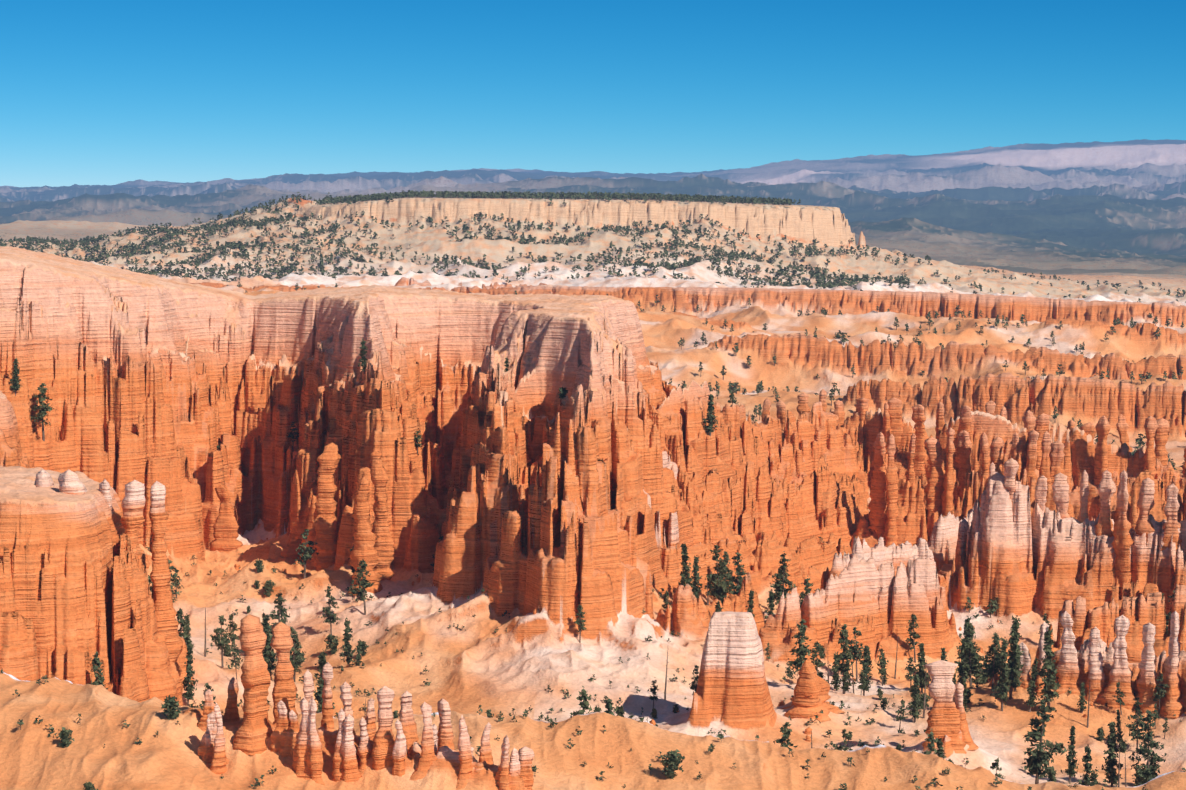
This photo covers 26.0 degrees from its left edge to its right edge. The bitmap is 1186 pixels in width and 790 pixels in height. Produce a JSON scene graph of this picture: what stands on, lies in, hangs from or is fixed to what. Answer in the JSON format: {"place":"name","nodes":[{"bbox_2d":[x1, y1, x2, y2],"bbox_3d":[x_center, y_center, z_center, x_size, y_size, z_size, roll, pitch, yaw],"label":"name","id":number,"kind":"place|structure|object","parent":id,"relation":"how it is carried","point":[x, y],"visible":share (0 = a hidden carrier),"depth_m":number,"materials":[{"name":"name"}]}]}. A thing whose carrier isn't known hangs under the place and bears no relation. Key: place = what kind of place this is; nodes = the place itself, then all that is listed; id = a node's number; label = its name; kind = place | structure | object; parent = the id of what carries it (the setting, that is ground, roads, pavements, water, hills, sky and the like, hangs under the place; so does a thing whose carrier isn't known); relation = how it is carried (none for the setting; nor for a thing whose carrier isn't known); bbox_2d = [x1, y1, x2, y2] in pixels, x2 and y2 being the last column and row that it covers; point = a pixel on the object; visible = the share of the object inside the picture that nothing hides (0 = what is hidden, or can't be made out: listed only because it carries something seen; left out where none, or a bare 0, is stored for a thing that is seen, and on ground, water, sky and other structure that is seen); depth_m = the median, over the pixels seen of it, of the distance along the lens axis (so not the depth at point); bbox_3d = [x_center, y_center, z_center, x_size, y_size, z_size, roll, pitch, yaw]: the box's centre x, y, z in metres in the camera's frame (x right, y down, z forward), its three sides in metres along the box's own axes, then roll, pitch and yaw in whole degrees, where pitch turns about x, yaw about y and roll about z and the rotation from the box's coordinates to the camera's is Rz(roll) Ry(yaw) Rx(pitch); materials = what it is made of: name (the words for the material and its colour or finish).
{"place":"outdoors","nodes":[
{"label":"outdoors","id":0,"kind":"place"},
{"bbox_2d":[0,139,1185,789],"bbox_3d":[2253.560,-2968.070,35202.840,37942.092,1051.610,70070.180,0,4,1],"label":"terrain","id":1,"kind":"structure","parent":0,"point":[610,483],"depth_m":802.30,"materials":[{"name":"orange stone"}]},
{"bbox_2d":[10,358,22,395],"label":"fir tree","id":2,"kind":"object","parent":1,"relation":"on","point":[16,377],"visible":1,"depth_m":768.55,"materials":[{"name":"green plant"}]},
{"bbox_2d":[30,383,56,440],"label":"pine tree","id":3,"kind":"object","parent":1,"relation":"on","point":[42,413],"visible":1,"depth_m":775.32,"materials":[{"name":"green plant"}]},
{"bbox_2d":[55,727,73,747],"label":"shrub","id":4,"kind":"object","parent":1,"relation":"on","point":[64,734],"visible":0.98,"depth_m":476.04,"materials":[{"name":"green plant"}]},
{"bbox_2d":[83,781,97,789],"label":"shrub","id":5,"kind":"object","parent":1,"relation":"on","point":[88,785],"visible":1,"depth_m":451.18,"materials":[{"name":"green plant"}]},
{"bbox_2d":[90,652,107,688],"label":"pine tree","id":6,"kind":"object","parent":1,"relation":"on","point":[96,664],"visible":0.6,"depth_m":554.24,"materials":[{"name":"green plant"}]},
{"bbox_2d":[147,558,181,602],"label":"pine tree","id":7,"kind":"object","parent":1,"relation":"on","point":[174,574],"visible":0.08,"depth_m":737.22,"materials":[{"name":"green plant"}]},
{"bbox_2d":[161,695,180,718],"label":"shrub","id":8,"kind":"object","parent":1,"relation":"on","point":[170,705],"visible":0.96,"depth_m":483.23,"materials":[{"name":"green plant"}]},
{"bbox_2d":[170,567,183,597],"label":"pine tree","id":9,"kind":"object","parent":1,"relation":"on","point":[175,582],"visible":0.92,"depth_m":757.34,"materials":[{"name":"green plant"}]},
{"bbox_2d":[176,609,191,645],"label":"pine tree","id":10,"kind":"object","parent":1,"relation":"on","point":[182,621],"visible":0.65,"depth_m":644.48,"materials":[{"name":"green plant"}]},
{"bbox_2d":[183,613,193,653],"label":"fir tree","id":11,"kind":"object","parent":1,"relation":"on","point":[188,634],"visible":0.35,"depth_m":680.90,"materials":[{"name":"green plant"}]},
{"bbox_2d":[182,643,196,705],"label":"fir tree","id":12,"kind":"object","parent":1,"relation":"on","point":[189,693],"visible":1,"depth_m":610.48,"materials":[{"name":"green plant"}]},
{"bbox_2d":[210,615,231,666],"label":"pine tree","id":13,"kind":"object","parent":1,"relation":"on","point":[223,642],"visible":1,"depth_m":673.76,"materials":[{"name":"green plant"}]},
{"bbox_2d":[227,611,239,647],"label":"pine tree","id":14,"kind":"object","parent":1,"relation":"on","point":[234,626],"visible":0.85,"depth_m":709.17,"materials":[{"name":"green plant"}]},
{"bbox_2d":[226,633,241,668],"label":"pine tree","id":15,"kind":"object","parent":1,"relation":"on","point":[233,649],"visible":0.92,"depth_m":667.32,"materials":[{"name":"green plant"}]},
{"bbox_2d":[254,558,263,572],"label":"shrub","id":16,"kind":"object","parent":1,"relation":"on","point":[258,565],"visible":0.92,"depth_m":773.80,"materials":[{"name":"green plant"}]},
{"bbox_2d":[261,580,275,596],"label":"shrub","id":17,"kind":"object","parent":1,"relation":"on","point":[268,587],"visible":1,"depth_m":761.51,"materials":[{"name":"green plant"}]},
{"bbox_2d":[262,618,276,679],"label":"fir tree","id":18,"kind":"object","parent":1,"relation":"on","point":[269,655],"visible":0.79,"depth_m":638.92,"materials":[{"name":"green plant"}]},
{"bbox_2d":[263,590,293,661],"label":"pine tree","id":19,"kind":"object","parent":1,"relation":"on","point":[281,610],"visible":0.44,"depth_m":698.27,"materials":[{"name":"green plant"}]},
{"bbox_2d":[287,422,299,450],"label":"pine tree","id":20,"kind":"object","parent":1,"relation":"on","point":[292,434],"visible":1,"depth_m":863.86,"materials":[{"name":"green plant"}]},
{"bbox_2d":[290,631,306,678],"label":"pine tree","id":21,"kind":"object","parent":1,"relation":"on","point":[295,662],"visible":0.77,"depth_m":632.58,"materials":[{"name":"green plant"}]},
{"bbox_2d":[293,528,318,578],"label":"pine tree","id":22,"kind":"object","parent":1,"relation":"on","point":[307,554],"visible":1,"depth_m":770.63,"materials":[{"name":"green plant"}]},
{"bbox_2d":[313,650,334,712],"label":"fir tree","id":23,"kind":"object","parent":1,"relation":"on","point":[322,663],"visible":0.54,"depth_m":609.32,"materials":[{"name":"green plant"}]},
{"bbox_2d":[321,584,339,634],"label":"pine tree","id":24,"kind":"object","parent":1,"relation":"on","point":[329,616],"visible":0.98,"depth_m":711.71,"materials":[{"name":"green plant"}]},
{"bbox_2d":[324,634,339,653],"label":"shrub","id":25,"kind":"object","parent":1,"relation":"on","point":[333,644],"visible":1,"depth_m":696.75,"materials":[{"name":"green plant"}]},
{"bbox_2d":[339,617,355,664],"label":"fir tree","id":26,"kind":"object","parent":1,"relation":"on","point":[347,653],"visible":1,"depth_m":677.63,"materials":[{"name":"green plant"}]},
{"bbox_2d":[354,639,361,665],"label":"fir tree","id":27,"kind":"object","parent":1,"relation":"on","point":[357,662],"visible":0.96,"depth_m":673.16,"materials":[{"name":"green plant"}]},
{"bbox_2d":[357,339,367,373],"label":"fir tree","id":28,"kind":"object","parent":1,"relation":"on","point":[363,352],"visible":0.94,"depth_m":800.77,"materials":[{"name":"green plant"}]},
{"bbox_2d":[353,559,372,614],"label":"pine tree","id":29,"kind":"object","parent":1,"relation":"on","point":[359,591],"visible":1,"depth_m":726.73,"materials":[{"name":"green plant"}]},
{"bbox_2d":[359,641,368,655],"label":"shrub","id":30,"kind":"object","parent":1,"relation":"on","point":[363,646],"visible":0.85,"depth_m":685.61,"materials":[{"name":"green plant"}]},
{"bbox_2d":[414,428,422,453],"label":"pine tree","id":31,"kind":"object","parent":1,"relation":"on","point":[417,438],"visible":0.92,"depth_m":791.70,"materials":[{"name":"green plant"}]},
{"bbox_2d":[289,190,800,206],"bbox_3d":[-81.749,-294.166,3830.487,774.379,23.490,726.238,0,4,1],"label":"trees","id":32,"kind":"object","parent":1,"relation":"on","point":[645,196],"visible":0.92,"depth_m":3575.66,"materials":[{"name":"green plant"}]},
{"bbox_2d":[558,387,567,398],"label":"shrub","id":33,"kind":"object","parent":1,"relation":"on","point":[563,391],"visible":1,"depth_m":759.73,"materials":[{"name":"green plant"}]},
{"bbox_2d":[574,605,586,642],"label":"pine tree","id":34,"kind":"object","parent":1,"relation":"on","point":[580,621],"visible":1,"depth_m":674.53,"materials":[{"name":"green plant"}]},
{"bbox_2d":[570,686,591,715],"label":"pine tree","id":35,"kind":"object","parent":1,"relation":"on","point":[585,704],"visible":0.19,"depth_m":568.09,"materials":[{"name":"green plant"}]},
{"bbox_2d":[0,195,1185,302],"bbox_3d":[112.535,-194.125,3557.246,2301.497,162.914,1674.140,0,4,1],"label":"ridge trees","id":36,"kind":"object","parent":1,"relation":"on","point":[133,249],"visible":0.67,"depth_m":3247.82,"materials":[{"name":"green plant"}]},
{"bbox_2d":[1,547,1185,789],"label":"valley shrubs","id":37,"kind":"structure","parent":1,"relation":"on","point":[711,747],"depth_m":616.31,"materials":[{"name":"green plant"}]},
{"bbox_2d":[604,698,614,715],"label":"fir tree","id":38,"kind":"object","parent":1,"relation":"on","point":[609,705],"visible":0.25,"depth_m":550.11,"materials":[{"name":"green plant"}]},
{"bbox_2d":[35,389,1185,789],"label":"hoodoos","id":39,"kind":"object","parent":1,"relation":"on","point":[301,745],"visible":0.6,"depth_m":639.89,"materials":[{"name":"stone"}]},
{"bbox_2d":[146,526,1092,741],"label":"talus boulders","id":40,"kind":"object","parent":1,"relation":"on","point":[808,731],"visible":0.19,"depth_m":678.23,"materials":[{"name":"stone"}]},
{"bbox_2d":[615,703,625,716],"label":"fir tree","id":41,"kind":"object","parent":1,"relation":"on","point":[620,711],"visible":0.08,"depth_m":567.81,"materials":[{"name":"green plant"}]},
{"bbox_2d":[648,680,657,708],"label":"pine tree","id":42,"kind":"object","parent":1,"relation":"on","point":[654,692],"visible":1,"depth_m":633.35,"materials":[{"name":"green plant"}]},
{"bbox_2d":[662,590,669,609],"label":"pine tree","id":43,"kind":"object","parent":1,"relation":"on","point":[666,596],"visible":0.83,"depth_m":719.14,"materials":[{"name":"green plant"}]},
{"bbox_2d":[661,749,684,779],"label":"shrub","id":44,"kind":"object","parent":1,"relation":"on","point":[672,762],"visible":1,"depth_m":489.55,"materials":[{"name":"green plant"}]},
{"bbox_2d":[678,543,696,597],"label":"fir tree","id":45,"kind":"object","parent":1,"relation":"on","point":[686,578],"visible":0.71,"depth_m":737.15,"materials":[{"name":"green plant"}]},
{"bbox_2d":[689,665,698,694],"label":"pine tree","id":46,"kind":"object","parent":1,"relation":"on","point":[693,685],"visible":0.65,"depth_m":627.83,"materials":[{"name":"green plant"}]},
{"bbox_2d":[691,555,702,598],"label":"fir tree","id":47,"kind":"object","parent":1,"relation":"on","point":[696,578],"visible":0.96,"depth_m":746.06,"materials":[{"name":"green plant"}]},
{"bbox_2d":[226,279,1184,617],"bbox_3d":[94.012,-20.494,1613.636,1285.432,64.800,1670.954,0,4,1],"label":"trees","id":48,"kind":"object","parent":1,"relation":"on","point":[736,385],"visible":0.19,"depth_m":1721.23,"materials":[{"name":"green plant"}]},
{"bbox_2d":[703,394,718,435],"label":"fir tree","id":49,"kind":"object","parent":1,"relation":"on","point":[711,421],"visible":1,"depth_m":929.20,"materials":[{"name":"green plant"}]},
{"bbox_2d":[700,542,733,599],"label":"pine tree","id":50,"kind":"object","parent":1,"relation":"on","point":[714,579],"visible":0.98,"depth_m":743.49,"materials":[{"name":"green plant"}]},
{"bbox_2d":[717,549,735,597],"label":"pine tree","id":51,"kind":"object","parent":1,"relation":"on","point":[725,556],"visible":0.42,"depth_m":767.96,"materials":[{"name":"green plant"}]},
{"bbox_2d":[724,550,746,594],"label":"pine tree","id":52,"kind":"object","parent":1,"relation":"on","point":[738,583],"visible":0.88,"depth_m":755.37,"materials":[{"name":"green plant"}]},
{"bbox_2d":[745,590,756,626],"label":"fir tree","id":53,"kind":"object","parent":1,"relation":"on","point":[750,601],"visible":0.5,"depth_m":724.45,"materials":[{"name":"green plant"}]},
{"bbox_2d":[764,589,776,622],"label":"fir tree","id":54,"kind":"object","parent":1,"relation":"on","point":[771,606],"visible":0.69,"depth_m":742.76,"materials":[{"name":"green plant"}]},
{"bbox_2d":[770,551,796,601],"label":"pine tree","id":55,"kind":"object","parent":1,"relation":"on","point":[783,576],"visible":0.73,"depth_m":754.37,"materials":[{"name":"green plant"}]},
{"bbox_2d":[773,722,797,747],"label":"pine tree","id":56,"kind":"object","parent":1,"relation":"on","point":[785,730],"visible":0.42,"depth_m":550.30,"materials":[{"name":"green plant"}]},
{"bbox_2d":[786,619,812,670],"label":"pine tree","id":57,"kind":"object","parent":1,"relation":"on","point":[802,651],"visible":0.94,"depth_m":654.21,"materials":[{"name":"green plant"}]},
{"bbox_2d":[799,576,812,606],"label":"pine tree","id":58,"kind":"object","parent":1,"relation":"on","point":[806,588],"visible":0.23,"depth_m":728.62,"materials":[{"name":"green plant"}]},
{"bbox_2d":[810,641,825,674],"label":"pine tree","id":59,"kind":"object","parent":1,"relation":"on","point":[815,654],"visible":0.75,"depth_m":661.79,"materials":[{"name":"green plant"}]},
{"bbox_2d":[830,652,840,690],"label":"fir tree","id":60,"kind":"object","parent":1,"relation":"on","point":[835,676],"visible":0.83,"depth_m":683.46,"materials":[{"name":"green plant"}]},
{"bbox_2d":[831,729,852,750],"bbox_3d":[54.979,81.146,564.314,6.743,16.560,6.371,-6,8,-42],"label":"shrub","id":61,"kind":"object","parent":1,"relation":"on","point":[846,736],"visible":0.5,"depth_m":563.50,"materials":[{"name":"green plant"}]},
{"bbox_2d":[829,624,855,693],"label":"pine tree","id":62,"kind":"object","parent":1,"relation":"on","point":[843,655],"visible":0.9,"depth_m":668.60,"materials":[{"name":"green plant"}]},
{"bbox_2d":[839,659,851,693],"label":"fir tree","id":63,"kind":"object","parent":1,"relation":"on","point":[845,687],"visible":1,"depth_m":666.47,"materials":[{"name":"green plant"}]},
{"bbox_2d":[847,627,870,681],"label":"pine tree","id":64,"kind":"object","parent":1,"relation":"on","point":[857,651],"visible":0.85,"depth_m":695.09,"materials":[{"name":"green plant"}]},
{"bbox_2d":[858,646,872,695],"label":"fir tree","id":65,"kind":"object","parent":1,"relation":"on","point":[865,660],"visible":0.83,"depth_m":669.51,"materials":[{"name":"green plant"}]},
{"bbox_2d":[875,648,888,685],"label":"pine tree","id":66,"kind":"object","parent":1,"relation":"on","point":[882,665],"visible":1,"depth_m":693.31,"materials":[{"name":"green plant"}]},
{"bbox_2d":[895,697,908,729],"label":"pine tree","id":67,"kind":"object","parent":1,"relation":"on","point":[900,711],"visible":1,"depth_m":625.43,"materials":[{"name":"green plant"}]},
{"bbox_2d":[905,656,915,688],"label":"pine tree","id":68,"kind":"object","parent":1,"relation":"on","point":[910,669],"visible":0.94,"depth_m":683.74,"materials":[{"name":"green plant"}]},
{"bbox_2d":[905,614,920,662],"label":"pine tree","id":69,"kind":"object","parent":1,"relation":"on","point":[914,634],"visible":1,"depth_m":719.97,"materials":[{"name":"green plant"}]},
{"bbox_2d":[908,674,922,722],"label":"fir tree","id":70,"kind":"object","parent":1,"relation":"on","point":[915,706],"visible":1,"depth_m":630.97,"materials":[{"name":"green plant"}]},
{"bbox_2d":[913,643,929,692],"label":"fir tree","id":71,"kind":"object","parent":1,"relation":"on","point":[921,673],"visible":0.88,"depth_m":687.97,"materials":[{"name":"green plant"}]},
{"bbox_2d":[918,694,930,709],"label":"shrub","id":72,"kind":"object","parent":1,"relation":"on","point":[921,697],"visible":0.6,"depth_m":643.05,"materials":[{"name":"green plant"}]},
{"bbox_2d":[922,728,937,754],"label":"pine tree","id":73,"kind":"object","parent":1,"relation":"on","point":[931,739],"visible":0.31,"depth_m":549.67,"materials":[{"name":"green plant"}]},
{"bbox_2d":[935,736,946,759],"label":"fir tree","id":74,"kind":"object","parent":1,"relation":"on","point":[939,748],"visible":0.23,"depth_m":560.70,"materials":[{"name":"green plant"}]},
{"bbox_2d":[956,660,964,683],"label":"fir tree","id":75,"kind":"object","parent":1,"relation":"on","point":[960,669],"visible":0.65,"depth_m":664.41,"materials":[{"name":"green plant"}]},
{"bbox_2d":[961,677,968,711],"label":"fir tree","id":76,"kind":"object","parent":1,"relation":"on","point":[965,700],"visible":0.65,"depth_m":642.47,"materials":[{"name":"green plant"}]},
{"bbox_2d":[957,616,972,682],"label":"fir tree","id":77,"kind":"object","parent":1,"relation":"on","point":[966,626],"visible":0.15,"depth_m":701.12,"materials":[{"name":"green plant"}]},
{"bbox_2d":[954,620,985,685],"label":"pine tree","id":78,"kind":"object","parent":1,"relation":"on","point":[970,668],"visible":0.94,"depth_m":673.41,"materials":[{"name":"green plant"}]},
{"bbox_2d":[972,655,982,684],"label":"pine tree","id":79,"kind":"object","parent":1,"relation":"on","point":[976,680],"visible":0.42,"depth_m":686.11,"materials":[{"name":"green plant"}]},
{"bbox_2d":[982,632,1001,689],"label":"pine tree","id":80,"kind":"object","parent":1,"relation":"on","point":[993,670],"visible":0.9,"depth_m":657.52,"materials":[{"name":"green plant"}]},
{"bbox_2d":[990,757,1003,778],"bbox_3d":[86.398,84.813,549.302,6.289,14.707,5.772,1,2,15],"label":"shrub","id":81,"kind":"object","parent":1,"relation":"on","point":[995,765],"visible":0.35,"depth_m":549.39,"materials":[{"name":"green plant"}]},
{"bbox_2d":[994,637,1011,710],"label":"fir tree","id":82,"kind":"object","parent":1,"relation":"on","point":[1003,688],"visible":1,"depth_m":642.06,"materials":[{"name":"green plant"}]},
{"bbox_2d":[1005,615,1023,699],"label":"fir tree","id":83,"kind":"object","parent":1,"relation":"on","point":[1015,654],"visible":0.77,"depth_m":650.07,"materials":[{"name":"green plant"}]},
{"bbox_2d":[1026,663,1038,711],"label":"fir tree","id":84,"kind":"object","parent":1,"relation":"on","point":[1032,697],"visible":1,"depth_m":641.79,"materials":[{"name":"green plant"}]},
{"bbox_2d":[1022,694,1069,783],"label":"pine tree","id":85,"kind":"object","parent":1,"relation":"on","point":[1038,758],"visible":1,"depth_m":566.34,"materials":[{"name":"green plant"}]},
{"bbox_2d":[1037,628,1060,711],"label":"fir tree","id":86,"kind":"object","parent":1,"relation":"on","point":[1048,681],"visible":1,"depth_m":639.84,"materials":[{"name":"green plant"}]},
{"bbox_2d":[1065,726,1078,783],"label":"fir tree","id":87,"kind":"object","parent":1,"relation":"on","point":[1070,771],"visible":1,"depth_m":579.24,"materials":[{"name":"green plant"}]},
{"bbox_2d":[1077,683,1086,713],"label":"fir tree","id":88,"kind":"object","parent":1,"relation":"on","point":[1082,707],"visible":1,"depth_m":640.33,"materials":[{"name":"green plant"}]},
{"bbox_2d":[1078,745,1093,785],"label":"fir tree","id":89,"kind":"object","parent":1,"relation":"on","point":[1087,768],"visible":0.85,"depth_m":565.32,"materials":[{"name":"green plant"}]},
{"bbox_2d":[1089,770,1101,785],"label":"fir tree","id":90,"kind":"object","parent":1,"relation":"on","point":[1093,776],"visible":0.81,"depth_m":553.01,"materials":[{"name":"green plant"}]},
{"bbox_2d":[1096,727,1104,741],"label":"shrub","id":91,"kind":"object","parent":1,"relation":"on","point":[1100,733],"visible":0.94,"depth_m":626.31,"materials":[{"name":"green plant"}]},
{"bbox_2d":[1102,722,1123,786],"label":"fir tree","id":92,"kind":"object","parent":1,"relation":"on","point":[1111,762],"visible":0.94,"depth_m":574.80,"materials":[{"name":"green plant"}]},
{"bbox_2d":[1112,682,1125,714],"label":"pine tree","id":93,"kind":"object","parent":1,"relation":"on","point":[1118,691],"visible":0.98,"depth_m":639.14,"materials":[{"name":"green plant"}]},
{"bbox_2d":[1115,709,1123,745],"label":"fir tree","id":94,"kind":"object","parent":1,"relation":"on","point":[1119,731],"visible":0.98,"depth_m":624.47,"materials":[{"name":"green plant"}]},
{"bbox_2d":[1125,695,1145,752],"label":"pine tree","id":95,"kind":"object","parent":1,"relation":"on","point":[1134,726],"visible":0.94,"depth_m":620.44,"materials":[{"name":"green plant"}]},
{"bbox_2d":[1128,709,1166,784],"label":"pine tree","id":96,"kind":"object","parent":1,"relation":"on","point":[1148,770],"visible":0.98,"depth_m":568.08,"materials":[{"name":"green plant"}]},
{"bbox_2d":[1152,674,1169,713],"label":"pine tree","id":97,"kind":"object","parent":1,"relation":"on","point":[1161,692],"visible":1,"depth_m":635.77,"materials":[{"name":"green plant"}]},
{"bbox_2d":[0,0,1185,186],"label":"sky","id":98,"kind":"structure","parent":0,"point":[93,92],"materials":[{"name":"blue"}]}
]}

